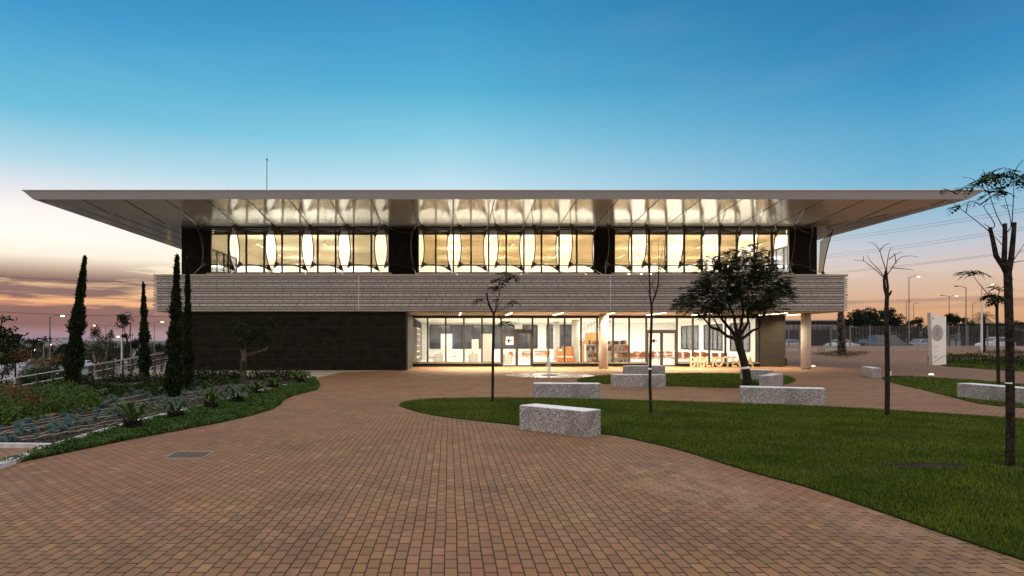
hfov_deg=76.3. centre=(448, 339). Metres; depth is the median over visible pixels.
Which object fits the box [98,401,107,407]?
blue tuft
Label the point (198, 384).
creeping plant
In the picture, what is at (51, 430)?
blue tuft
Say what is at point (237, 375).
shrub
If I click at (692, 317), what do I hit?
window
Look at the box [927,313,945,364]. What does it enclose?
totem sign
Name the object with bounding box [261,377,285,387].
sago palm
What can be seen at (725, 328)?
window
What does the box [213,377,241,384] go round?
creeping plant
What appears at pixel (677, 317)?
window
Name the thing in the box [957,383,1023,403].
stone bench
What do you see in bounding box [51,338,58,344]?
house
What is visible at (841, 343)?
palm tree
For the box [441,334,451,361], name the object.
display panel
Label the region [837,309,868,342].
tree
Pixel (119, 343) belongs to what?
hills
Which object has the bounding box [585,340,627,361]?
bookcase
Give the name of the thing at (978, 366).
lawn
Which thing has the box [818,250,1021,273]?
overhead wire
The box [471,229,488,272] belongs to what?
window
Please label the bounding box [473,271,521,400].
young tree
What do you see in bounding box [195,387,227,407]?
sago palm
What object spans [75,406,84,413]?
blue tuft
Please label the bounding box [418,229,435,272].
window
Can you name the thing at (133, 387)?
creeping plant
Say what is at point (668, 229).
window
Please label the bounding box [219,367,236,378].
shrub
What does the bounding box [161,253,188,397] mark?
cypress tree
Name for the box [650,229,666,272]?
window
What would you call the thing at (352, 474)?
paving
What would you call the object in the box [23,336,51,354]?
young tree
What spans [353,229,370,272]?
window
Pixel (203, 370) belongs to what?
shrub
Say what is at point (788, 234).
window
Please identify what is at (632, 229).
window
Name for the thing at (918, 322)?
tree
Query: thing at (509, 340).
door
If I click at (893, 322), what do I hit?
tree
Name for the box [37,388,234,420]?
irrigation pipe
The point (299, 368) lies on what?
shrub
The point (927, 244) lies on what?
overhead wire
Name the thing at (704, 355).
wooden chair
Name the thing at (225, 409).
ground cover
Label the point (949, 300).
street lamp
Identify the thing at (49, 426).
blue tuft
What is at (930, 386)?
lawn
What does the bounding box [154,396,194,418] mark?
sago palm
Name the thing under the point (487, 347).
display panel
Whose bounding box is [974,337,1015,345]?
parked car
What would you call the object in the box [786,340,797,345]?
parked car
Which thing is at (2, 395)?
shrub
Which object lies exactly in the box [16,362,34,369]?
parked car
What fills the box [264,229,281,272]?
window
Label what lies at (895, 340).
parked car
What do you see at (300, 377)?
sago palm
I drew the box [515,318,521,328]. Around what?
hanging sign
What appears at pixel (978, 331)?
tree
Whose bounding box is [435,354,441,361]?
desk pedestal
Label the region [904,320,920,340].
tree
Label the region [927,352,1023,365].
hedge
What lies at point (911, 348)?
retaining wall
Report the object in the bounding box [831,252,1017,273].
overhead wire
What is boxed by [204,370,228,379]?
shrub
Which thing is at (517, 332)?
door
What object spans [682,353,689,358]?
wooden chair
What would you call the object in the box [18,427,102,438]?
irrigation pipe
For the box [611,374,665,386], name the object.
stone bench
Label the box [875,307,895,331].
tree
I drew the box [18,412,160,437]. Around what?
irrigation pipe
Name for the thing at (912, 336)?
bar fence
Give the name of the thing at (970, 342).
building
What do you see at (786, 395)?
stone bench
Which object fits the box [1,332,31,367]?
young tree
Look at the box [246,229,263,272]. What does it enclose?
window
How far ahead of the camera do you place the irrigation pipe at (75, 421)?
13.58 m
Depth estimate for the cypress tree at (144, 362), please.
28.09 m
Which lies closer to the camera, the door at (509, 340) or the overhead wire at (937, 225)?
the door at (509, 340)
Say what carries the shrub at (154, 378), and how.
on the planting bed at (26, 433)
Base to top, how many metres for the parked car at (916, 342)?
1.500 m
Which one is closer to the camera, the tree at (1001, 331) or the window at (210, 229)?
the window at (210, 229)
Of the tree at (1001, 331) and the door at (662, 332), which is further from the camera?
the tree at (1001, 331)
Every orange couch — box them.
[556,351,571,361]
[562,346,573,361]
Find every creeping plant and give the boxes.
[85,381,119,389]
[97,388,133,396]
[110,383,146,390]
[141,387,166,395]
[183,381,213,389]
[194,378,220,385]
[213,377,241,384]
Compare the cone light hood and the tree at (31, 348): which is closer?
the cone light hood
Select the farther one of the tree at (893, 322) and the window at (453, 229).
the tree at (893, 322)
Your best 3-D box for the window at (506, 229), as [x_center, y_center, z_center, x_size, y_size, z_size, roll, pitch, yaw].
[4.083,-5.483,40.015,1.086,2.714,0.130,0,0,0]
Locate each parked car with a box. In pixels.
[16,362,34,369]
[83,360,94,367]
[119,360,137,367]
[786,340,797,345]
[825,340,858,345]
[857,339,865,345]
[865,335,911,345]
[910,339,927,345]
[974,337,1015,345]
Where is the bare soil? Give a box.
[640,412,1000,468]
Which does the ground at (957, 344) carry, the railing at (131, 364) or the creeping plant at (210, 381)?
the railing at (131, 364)
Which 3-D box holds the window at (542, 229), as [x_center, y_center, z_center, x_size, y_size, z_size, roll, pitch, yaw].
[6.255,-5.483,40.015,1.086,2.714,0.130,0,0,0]
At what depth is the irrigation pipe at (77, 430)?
12.44 m
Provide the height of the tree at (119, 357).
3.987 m
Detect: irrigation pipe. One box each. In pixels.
[0,397,195,428]
[0,397,202,432]
[0,406,169,433]
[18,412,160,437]
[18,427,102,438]
[22,384,235,419]
[22,419,134,439]
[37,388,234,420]
[47,384,250,414]
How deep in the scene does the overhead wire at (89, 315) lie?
84.83 m
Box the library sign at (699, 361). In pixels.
[690,356,753,366]
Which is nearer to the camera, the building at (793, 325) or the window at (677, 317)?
the window at (677, 317)
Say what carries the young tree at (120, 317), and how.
on the ground at (957, 344)
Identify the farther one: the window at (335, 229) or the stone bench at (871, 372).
the window at (335, 229)
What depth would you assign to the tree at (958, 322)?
89.63 m
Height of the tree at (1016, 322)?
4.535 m
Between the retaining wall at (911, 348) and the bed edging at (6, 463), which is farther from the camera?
the retaining wall at (911, 348)
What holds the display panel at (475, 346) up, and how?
on the library building at (381, 289)
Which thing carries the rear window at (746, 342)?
in the library building at (381, 289)
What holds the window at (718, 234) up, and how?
in the library building at (381, 289)
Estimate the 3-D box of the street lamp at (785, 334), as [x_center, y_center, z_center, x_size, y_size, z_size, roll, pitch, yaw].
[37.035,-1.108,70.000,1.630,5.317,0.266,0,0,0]
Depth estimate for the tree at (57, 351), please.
149.11 m
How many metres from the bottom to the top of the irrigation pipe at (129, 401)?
0.040 m
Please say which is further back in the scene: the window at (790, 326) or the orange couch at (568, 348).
the window at (790, 326)
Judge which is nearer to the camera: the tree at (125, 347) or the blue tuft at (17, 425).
the blue tuft at (17, 425)
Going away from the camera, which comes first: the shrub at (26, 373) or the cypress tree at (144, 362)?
the shrub at (26, 373)
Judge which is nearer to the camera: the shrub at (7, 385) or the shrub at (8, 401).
the shrub at (8, 401)
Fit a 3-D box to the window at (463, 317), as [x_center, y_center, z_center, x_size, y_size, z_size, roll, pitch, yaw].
[1.531,0.006,42.600,1.188,2.968,0.140,0,0,0]
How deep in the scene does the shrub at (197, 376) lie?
28.25 m
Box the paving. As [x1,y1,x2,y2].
[0,351,1023,575]
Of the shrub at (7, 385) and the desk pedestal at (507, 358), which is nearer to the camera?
the shrub at (7, 385)
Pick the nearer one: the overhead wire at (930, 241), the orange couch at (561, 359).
the orange couch at (561, 359)
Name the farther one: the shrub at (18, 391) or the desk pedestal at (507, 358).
the desk pedestal at (507, 358)
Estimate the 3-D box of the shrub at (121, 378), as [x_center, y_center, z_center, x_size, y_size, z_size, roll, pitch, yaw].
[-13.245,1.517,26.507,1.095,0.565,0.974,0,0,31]
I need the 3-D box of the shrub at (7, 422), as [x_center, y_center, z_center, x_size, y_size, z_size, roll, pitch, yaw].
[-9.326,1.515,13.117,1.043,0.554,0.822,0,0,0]
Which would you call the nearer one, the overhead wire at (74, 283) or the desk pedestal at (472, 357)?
the desk pedestal at (472, 357)
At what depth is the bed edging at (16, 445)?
10.48 m
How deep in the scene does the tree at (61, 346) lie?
197.69 m
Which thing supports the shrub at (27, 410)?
on the planting bed at (26, 433)
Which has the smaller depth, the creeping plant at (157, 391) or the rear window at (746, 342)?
the creeping plant at (157, 391)
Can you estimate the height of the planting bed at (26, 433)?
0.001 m
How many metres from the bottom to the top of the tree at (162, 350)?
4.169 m
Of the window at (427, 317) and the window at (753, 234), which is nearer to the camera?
the window at (753, 234)
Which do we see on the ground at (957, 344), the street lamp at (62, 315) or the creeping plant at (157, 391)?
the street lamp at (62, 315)
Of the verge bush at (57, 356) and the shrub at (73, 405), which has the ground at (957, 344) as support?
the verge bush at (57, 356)
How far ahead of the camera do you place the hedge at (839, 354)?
67.42 m
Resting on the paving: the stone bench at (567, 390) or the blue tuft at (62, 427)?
the stone bench at (567, 390)
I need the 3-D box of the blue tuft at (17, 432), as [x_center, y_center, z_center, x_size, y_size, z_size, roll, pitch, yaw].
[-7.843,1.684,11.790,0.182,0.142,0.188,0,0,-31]
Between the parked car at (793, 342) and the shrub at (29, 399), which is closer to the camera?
the shrub at (29, 399)
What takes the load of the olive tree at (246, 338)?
on the planting bed at (26, 433)
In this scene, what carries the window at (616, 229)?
in the library building at (381, 289)
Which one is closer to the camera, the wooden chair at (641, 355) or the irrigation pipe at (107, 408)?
the irrigation pipe at (107, 408)
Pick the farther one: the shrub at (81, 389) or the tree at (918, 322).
the tree at (918, 322)
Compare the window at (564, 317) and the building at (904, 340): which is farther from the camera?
the building at (904, 340)
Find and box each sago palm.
[101,399,159,427]
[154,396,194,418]
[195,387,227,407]
[220,384,254,401]
[244,381,271,393]
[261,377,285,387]
[288,371,313,382]
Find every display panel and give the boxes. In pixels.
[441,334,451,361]
[472,339,478,361]
[483,334,491,361]
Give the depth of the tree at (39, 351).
129.54 m
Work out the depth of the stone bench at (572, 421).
12.04 m
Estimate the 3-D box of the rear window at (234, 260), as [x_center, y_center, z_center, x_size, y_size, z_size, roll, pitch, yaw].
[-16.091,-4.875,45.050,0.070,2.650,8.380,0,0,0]
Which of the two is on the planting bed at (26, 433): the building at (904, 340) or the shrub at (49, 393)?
the shrub at (49, 393)
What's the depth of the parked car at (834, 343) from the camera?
85.19 m
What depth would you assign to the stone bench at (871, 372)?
30.09 m
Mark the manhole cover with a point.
(188, 454)
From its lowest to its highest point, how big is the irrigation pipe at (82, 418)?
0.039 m
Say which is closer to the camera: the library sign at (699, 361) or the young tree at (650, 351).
the young tree at (650, 351)
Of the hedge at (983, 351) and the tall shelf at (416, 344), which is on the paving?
the hedge at (983, 351)
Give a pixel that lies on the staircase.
(594, 331)
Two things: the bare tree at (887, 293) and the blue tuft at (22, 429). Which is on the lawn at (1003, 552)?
the bare tree at (887, 293)
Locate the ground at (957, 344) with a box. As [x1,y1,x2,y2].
[0,342,1023,375]
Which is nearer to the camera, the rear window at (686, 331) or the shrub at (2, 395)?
the shrub at (2, 395)
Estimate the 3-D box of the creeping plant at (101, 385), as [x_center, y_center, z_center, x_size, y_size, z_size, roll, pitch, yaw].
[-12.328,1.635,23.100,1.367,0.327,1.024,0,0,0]
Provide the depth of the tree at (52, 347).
169.27 m
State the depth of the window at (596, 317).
42.53 m
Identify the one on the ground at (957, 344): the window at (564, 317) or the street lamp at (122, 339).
the street lamp at (122, 339)
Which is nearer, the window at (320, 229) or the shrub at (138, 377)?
the shrub at (138, 377)
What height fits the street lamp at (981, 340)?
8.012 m
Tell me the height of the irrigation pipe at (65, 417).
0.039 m
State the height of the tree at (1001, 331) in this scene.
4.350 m
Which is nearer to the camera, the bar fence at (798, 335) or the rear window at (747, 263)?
the rear window at (747, 263)
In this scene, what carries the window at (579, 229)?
in the library building at (381, 289)
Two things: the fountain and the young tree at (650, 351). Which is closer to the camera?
the young tree at (650, 351)
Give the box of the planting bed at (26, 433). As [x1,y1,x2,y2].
[0,378,307,442]
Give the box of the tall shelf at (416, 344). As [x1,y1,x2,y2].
[413,327,420,361]
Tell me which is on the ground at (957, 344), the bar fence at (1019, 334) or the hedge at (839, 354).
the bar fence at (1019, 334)
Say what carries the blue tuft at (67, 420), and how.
on the planting bed at (26, 433)
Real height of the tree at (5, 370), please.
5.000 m
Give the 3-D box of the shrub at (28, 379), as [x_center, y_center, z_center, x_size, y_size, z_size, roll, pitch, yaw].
[-15.507,1.343,25.172,2.286,0.942,1.800,0,0,0]
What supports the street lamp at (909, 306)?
on the ground at (957, 344)
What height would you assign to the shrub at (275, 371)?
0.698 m
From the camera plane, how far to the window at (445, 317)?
42.53 m
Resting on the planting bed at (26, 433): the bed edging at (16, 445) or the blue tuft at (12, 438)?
the blue tuft at (12, 438)
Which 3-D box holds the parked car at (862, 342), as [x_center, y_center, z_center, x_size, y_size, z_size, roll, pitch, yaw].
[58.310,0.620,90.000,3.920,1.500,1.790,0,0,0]
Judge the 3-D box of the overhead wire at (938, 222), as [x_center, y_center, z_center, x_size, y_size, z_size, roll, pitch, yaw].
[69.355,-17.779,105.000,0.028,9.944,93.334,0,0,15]
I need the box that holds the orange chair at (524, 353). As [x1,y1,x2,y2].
[521,351,528,361]
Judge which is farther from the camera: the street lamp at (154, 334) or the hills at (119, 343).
the hills at (119, 343)
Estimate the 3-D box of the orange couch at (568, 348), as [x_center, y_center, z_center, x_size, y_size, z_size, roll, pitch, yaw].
[9.092,1.115,49.550,0.800,1.230,0.800,0,0,0]
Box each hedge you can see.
[814,350,870,357]
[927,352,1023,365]
[977,349,1023,354]
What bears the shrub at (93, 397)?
on the planting bed at (26, 433)
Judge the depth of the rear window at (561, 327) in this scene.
58.47 m
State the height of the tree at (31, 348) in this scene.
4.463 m
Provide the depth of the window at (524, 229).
39.95 m
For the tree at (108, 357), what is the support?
on the ground at (957, 344)
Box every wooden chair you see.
[630,353,635,361]
[637,353,644,361]
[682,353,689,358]
[701,353,707,360]
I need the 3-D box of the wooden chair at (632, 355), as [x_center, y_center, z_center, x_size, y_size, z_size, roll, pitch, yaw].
[12.575,1.311,44.604,0.501,0.842,0.547,0,0,0]
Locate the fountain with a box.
[506,358,593,377]
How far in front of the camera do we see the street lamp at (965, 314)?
81.96 m
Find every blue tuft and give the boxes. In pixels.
[0,437,8,441]
[7,434,17,440]
[11,422,24,428]
[12,429,22,435]
[16,426,25,431]
[21,418,35,423]
[29,427,39,432]
[44,422,56,429]
[46,428,54,432]
[55,423,70,429]
[61,418,74,423]
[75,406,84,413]
[81,419,90,424]
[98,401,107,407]
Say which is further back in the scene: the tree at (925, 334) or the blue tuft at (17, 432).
the tree at (925, 334)
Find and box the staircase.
[558,320,610,348]
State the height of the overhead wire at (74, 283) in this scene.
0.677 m
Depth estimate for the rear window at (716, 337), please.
49.58 m
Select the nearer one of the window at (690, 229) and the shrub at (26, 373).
the shrub at (26, 373)
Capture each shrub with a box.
[0,380,23,393]
[0,384,15,403]
[0,390,23,411]
[0,402,22,422]
[0,404,11,426]
[5,382,34,401]
[9,401,44,419]
[10,387,45,407]
[11,367,49,384]
[23,362,81,385]
[24,380,56,397]
[35,396,64,414]
[36,381,69,406]
[51,378,76,395]
[56,384,98,414]
[72,384,99,397]
[76,388,107,407]
[81,373,99,384]
[98,371,125,381]
[108,371,139,382]
[125,371,146,381]
[138,372,163,383]
[183,367,205,379]
[196,367,214,378]
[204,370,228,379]
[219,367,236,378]
[228,368,248,378]
[247,369,264,379]
[256,370,277,379]
[269,365,286,377]
[278,366,297,380]
[291,365,311,378]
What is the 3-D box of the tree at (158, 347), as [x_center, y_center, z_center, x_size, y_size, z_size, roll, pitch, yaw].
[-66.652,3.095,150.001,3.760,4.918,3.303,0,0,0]
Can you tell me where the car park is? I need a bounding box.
[28,364,165,377]
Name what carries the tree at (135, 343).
on the ground at (957, 344)
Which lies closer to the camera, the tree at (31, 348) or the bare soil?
the bare soil
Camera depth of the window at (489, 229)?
39.95 m
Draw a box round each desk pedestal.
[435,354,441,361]
[469,354,476,361]
[504,354,511,363]
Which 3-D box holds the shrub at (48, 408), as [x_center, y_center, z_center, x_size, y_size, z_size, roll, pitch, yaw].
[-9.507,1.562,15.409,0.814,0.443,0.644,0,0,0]
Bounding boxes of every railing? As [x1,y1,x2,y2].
[0,353,168,392]
[88,352,165,375]
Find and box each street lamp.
[49,314,65,357]
[122,317,129,358]
[124,311,130,356]
[154,321,163,352]
[785,316,785,353]
[908,275,919,325]
[940,295,957,312]
[954,285,966,345]
[980,283,994,350]
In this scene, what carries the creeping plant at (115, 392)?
on the planting bed at (26, 433)
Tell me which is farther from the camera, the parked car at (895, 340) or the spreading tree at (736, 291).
the parked car at (895, 340)
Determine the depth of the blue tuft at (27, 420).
13.43 m
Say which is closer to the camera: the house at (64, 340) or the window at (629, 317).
the window at (629, 317)
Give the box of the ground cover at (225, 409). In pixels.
[0,376,319,463]
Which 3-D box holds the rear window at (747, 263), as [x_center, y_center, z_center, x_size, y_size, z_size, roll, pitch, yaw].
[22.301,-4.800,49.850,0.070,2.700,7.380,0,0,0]
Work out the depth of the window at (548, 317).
42.55 m
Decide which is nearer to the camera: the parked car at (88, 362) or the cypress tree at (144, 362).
the cypress tree at (144, 362)
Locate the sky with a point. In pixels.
(95, 94)
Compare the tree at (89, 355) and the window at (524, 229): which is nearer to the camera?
the window at (524, 229)
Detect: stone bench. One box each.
[520,403,600,436]
[533,382,600,398]
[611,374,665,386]
[623,365,664,373]
[740,369,772,379]
[740,386,825,405]
[759,373,782,386]
[862,366,880,377]
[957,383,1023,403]
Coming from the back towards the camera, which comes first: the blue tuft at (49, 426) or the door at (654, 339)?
the door at (654, 339)
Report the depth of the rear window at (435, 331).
58.47 m
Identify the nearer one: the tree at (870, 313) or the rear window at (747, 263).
the rear window at (747, 263)
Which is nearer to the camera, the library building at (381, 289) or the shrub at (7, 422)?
the shrub at (7, 422)
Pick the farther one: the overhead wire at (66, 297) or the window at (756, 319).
the overhead wire at (66, 297)
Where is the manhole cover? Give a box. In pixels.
[164,451,213,458]
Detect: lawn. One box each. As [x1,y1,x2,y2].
[399,398,1023,560]
[577,373,795,387]
[882,376,1023,407]
[942,360,1023,371]
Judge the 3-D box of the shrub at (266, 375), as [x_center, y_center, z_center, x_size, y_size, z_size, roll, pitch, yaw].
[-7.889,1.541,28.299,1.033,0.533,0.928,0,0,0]
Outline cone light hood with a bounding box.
[273,267,286,271]
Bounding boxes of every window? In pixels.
[210,229,227,272]
[212,256,236,271]
[228,229,245,272]
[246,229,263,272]
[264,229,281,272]
[282,229,299,272]
[300,229,317,272]
[318,229,334,272]
[335,229,352,272]
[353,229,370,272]
[371,229,388,272]
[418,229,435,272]
[427,317,444,362]
[429,325,537,348]
[436,229,452,272]
[445,317,462,362]
[453,229,470,272]
[463,317,480,362]
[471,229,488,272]
[481,317,500,362]
[489,229,505,272]
[506,229,523,272]
[524,229,541,272]
[542,229,558,272]
[546,325,571,348]
[547,317,563,362]
[559,229,576,272]
[564,317,579,362]
[577,229,593,272]
[580,317,595,362]
[596,317,611,362]
[612,317,628,362]
[614,229,631,272]
[628,317,645,362]
[632,229,648,272]
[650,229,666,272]
[667,229,683,272]
[677,317,690,362]
[681,325,698,349]
[684,229,701,272]
[692,317,708,362]
[702,229,719,271]
[703,324,722,350]
[708,317,724,362]
[722,256,758,271]
[724,317,739,362]
[729,322,749,351]
[737,229,754,272]
[739,317,757,362]
[768,246,786,271]
[772,229,789,272]
[786,325,836,329]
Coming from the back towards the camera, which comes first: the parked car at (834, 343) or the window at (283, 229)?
the parked car at (834, 343)
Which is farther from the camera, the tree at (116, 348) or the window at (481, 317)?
the tree at (116, 348)
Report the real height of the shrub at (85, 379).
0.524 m
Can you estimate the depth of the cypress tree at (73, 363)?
21.20 m
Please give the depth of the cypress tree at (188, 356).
23.02 m
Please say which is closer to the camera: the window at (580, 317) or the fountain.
the fountain
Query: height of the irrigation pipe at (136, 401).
0.040 m
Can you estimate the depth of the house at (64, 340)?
421.87 m
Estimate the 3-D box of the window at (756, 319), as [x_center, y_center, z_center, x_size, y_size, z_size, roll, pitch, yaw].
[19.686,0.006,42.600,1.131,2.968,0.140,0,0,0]
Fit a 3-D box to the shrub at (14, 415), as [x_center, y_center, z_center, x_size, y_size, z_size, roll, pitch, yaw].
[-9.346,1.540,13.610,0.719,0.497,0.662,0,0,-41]
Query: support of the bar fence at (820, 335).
on the ground at (957, 344)
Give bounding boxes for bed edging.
[0,384,286,468]
[0,442,56,447]
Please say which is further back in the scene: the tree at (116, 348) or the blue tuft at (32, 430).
the tree at (116, 348)
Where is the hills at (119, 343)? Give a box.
[4,340,164,345]
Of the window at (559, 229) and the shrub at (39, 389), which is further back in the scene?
the window at (559, 229)
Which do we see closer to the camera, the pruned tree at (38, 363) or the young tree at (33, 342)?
the pruned tree at (38, 363)
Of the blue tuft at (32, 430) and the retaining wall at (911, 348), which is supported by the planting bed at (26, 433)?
the blue tuft at (32, 430)
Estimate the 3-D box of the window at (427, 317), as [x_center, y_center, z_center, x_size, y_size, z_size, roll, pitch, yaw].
[-0.846,0.006,42.600,1.188,2.968,0.140,0,0,0]
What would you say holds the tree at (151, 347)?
on the ground at (957, 344)
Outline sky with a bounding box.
[0,0,1023,340]
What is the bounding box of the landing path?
[95,369,393,377]
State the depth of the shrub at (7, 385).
20.27 m
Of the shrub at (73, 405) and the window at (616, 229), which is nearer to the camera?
the shrub at (73, 405)
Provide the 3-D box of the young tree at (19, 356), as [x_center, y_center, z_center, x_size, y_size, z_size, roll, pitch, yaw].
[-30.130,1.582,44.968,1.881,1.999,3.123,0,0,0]
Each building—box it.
[21,190,984,369]
[786,320,837,345]
[847,327,927,342]
[959,322,1021,345]
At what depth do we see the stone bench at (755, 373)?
28.08 m
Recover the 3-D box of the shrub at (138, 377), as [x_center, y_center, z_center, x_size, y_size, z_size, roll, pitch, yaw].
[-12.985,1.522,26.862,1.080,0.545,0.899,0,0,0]
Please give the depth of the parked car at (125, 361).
123.01 m
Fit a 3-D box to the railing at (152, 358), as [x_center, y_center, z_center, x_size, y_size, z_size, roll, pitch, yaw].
[-19.967,1.897,41.000,0.103,2.367,6.488,0,0,20]
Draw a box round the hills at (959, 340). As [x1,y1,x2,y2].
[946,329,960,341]
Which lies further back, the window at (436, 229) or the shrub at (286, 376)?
the window at (436, 229)
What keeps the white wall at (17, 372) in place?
on the ground at (957, 344)
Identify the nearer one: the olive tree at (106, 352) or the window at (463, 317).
the olive tree at (106, 352)
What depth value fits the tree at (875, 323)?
91.47 m
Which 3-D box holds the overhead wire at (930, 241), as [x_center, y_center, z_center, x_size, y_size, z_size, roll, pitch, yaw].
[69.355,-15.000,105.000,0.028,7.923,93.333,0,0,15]
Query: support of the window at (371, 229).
in the library building at (381, 289)
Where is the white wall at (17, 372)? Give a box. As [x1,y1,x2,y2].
[0,369,24,383]
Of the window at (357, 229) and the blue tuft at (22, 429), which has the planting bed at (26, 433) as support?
the blue tuft at (22, 429)
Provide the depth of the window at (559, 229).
39.95 m
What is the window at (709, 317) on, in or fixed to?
in the library building at (381, 289)
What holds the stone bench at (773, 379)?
on the paving
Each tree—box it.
[0,314,24,367]
[0,353,15,383]
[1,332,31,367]
[1,349,32,374]
[11,343,30,349]
[17,345,40,358]
[20,357,59,375]
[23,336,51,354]
[29,346,51,366]
[46,345,58,354]
[52,347,64,359]
[58,254,87,391]
[58,342,66,351]
[83,349,98,361]
[84,325,117,376]
[96,350,114,366]
[108,342,120,355]
[112,313,133,370]
[113,348,131,363]
[118,341,135,353]
[128,338,140,359]
[136,281,152,378]
[148,342,157,356]
[155,343,164,355]
[156,347,166,366]
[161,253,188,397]
[180,256,195,387]
[231,315,279,379]
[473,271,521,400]
[634,236,671,412]
[667,243,799,385]
[836,312,846,354]
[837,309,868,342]
[858,242,916,415]
[860,318,883,337]
[861,307,879,338]
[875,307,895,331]
[879,313,901,336]
[892,313,911,339]
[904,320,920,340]
[911,316,924,338]
[921,325,927,338]
[939,161,1023,466]
[944,313,961,345]
[946,317,964,340]
[955,270,1014,384]
[959,317,974,339]
[968,311,1000,350]
[969,324,980,342]
[978,323,1004,338]
[1014,320,1023,345]
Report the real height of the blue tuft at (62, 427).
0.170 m
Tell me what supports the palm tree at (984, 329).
on the ground at (957, 344)
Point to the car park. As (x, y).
(118, 368)
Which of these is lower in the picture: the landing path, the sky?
the landing path
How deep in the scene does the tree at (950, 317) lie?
89.52 m
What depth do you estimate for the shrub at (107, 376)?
26.99 m
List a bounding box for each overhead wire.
[0,279,152,284]
[3,293,102,298]
[9,312,168,316]
[818,211,1023,242]
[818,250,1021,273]
[820,208,1023,239]
[829,230,1019,257]
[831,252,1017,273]
[834,227,1021,254]
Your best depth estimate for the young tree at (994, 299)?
24.78 m
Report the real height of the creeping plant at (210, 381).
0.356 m
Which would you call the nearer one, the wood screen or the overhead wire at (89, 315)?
the wood screen
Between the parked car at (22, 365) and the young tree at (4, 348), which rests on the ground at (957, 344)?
the young tree at (4, 348)
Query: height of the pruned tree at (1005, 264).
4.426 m
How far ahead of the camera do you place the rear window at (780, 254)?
43.51 m
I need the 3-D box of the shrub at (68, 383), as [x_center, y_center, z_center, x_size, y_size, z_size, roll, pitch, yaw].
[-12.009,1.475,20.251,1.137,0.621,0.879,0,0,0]
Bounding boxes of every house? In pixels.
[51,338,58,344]
[58,338,68,344]
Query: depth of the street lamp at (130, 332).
69.97 m
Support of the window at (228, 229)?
in the library building at (381, 289)
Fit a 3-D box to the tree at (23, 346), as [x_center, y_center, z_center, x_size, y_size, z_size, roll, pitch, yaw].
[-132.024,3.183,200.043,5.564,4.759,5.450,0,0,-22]
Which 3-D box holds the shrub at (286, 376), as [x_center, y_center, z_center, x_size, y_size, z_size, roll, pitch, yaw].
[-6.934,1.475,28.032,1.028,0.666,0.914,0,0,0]
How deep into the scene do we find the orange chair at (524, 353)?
50.22 m
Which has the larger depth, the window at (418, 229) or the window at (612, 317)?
the window at (612, 317)
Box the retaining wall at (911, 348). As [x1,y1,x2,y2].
[786,346,1023,351]
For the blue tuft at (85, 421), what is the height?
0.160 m
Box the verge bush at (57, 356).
[52,354,63,363]
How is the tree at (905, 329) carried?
on the ground at (957, 344)
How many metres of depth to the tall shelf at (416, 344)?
43.60 m
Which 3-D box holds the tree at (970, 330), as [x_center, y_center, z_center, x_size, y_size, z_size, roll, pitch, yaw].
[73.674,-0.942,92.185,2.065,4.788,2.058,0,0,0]
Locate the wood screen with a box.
[582,333,598,361]
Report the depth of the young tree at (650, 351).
15.37 m
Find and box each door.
[502,332,516,365]
[517,332,531,365]
[647,332,661,364]
[662,332,675,365]
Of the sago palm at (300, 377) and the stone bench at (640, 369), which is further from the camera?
the stone bench at (640, 369)
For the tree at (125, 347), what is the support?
on the ground at (957, 344)
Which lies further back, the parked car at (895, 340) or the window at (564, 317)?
the parked car at (895, 340)
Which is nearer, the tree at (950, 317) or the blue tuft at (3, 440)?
the blue tuft at (3, 440)
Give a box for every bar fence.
[788,326,799,345]
[800,326,829,345]
[830,326,995,345]
[1014,324,1023,345]
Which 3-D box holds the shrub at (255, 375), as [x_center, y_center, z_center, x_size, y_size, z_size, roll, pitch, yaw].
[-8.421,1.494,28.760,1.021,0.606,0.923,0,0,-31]
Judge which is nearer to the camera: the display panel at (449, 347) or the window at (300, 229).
the window at (300, 229)

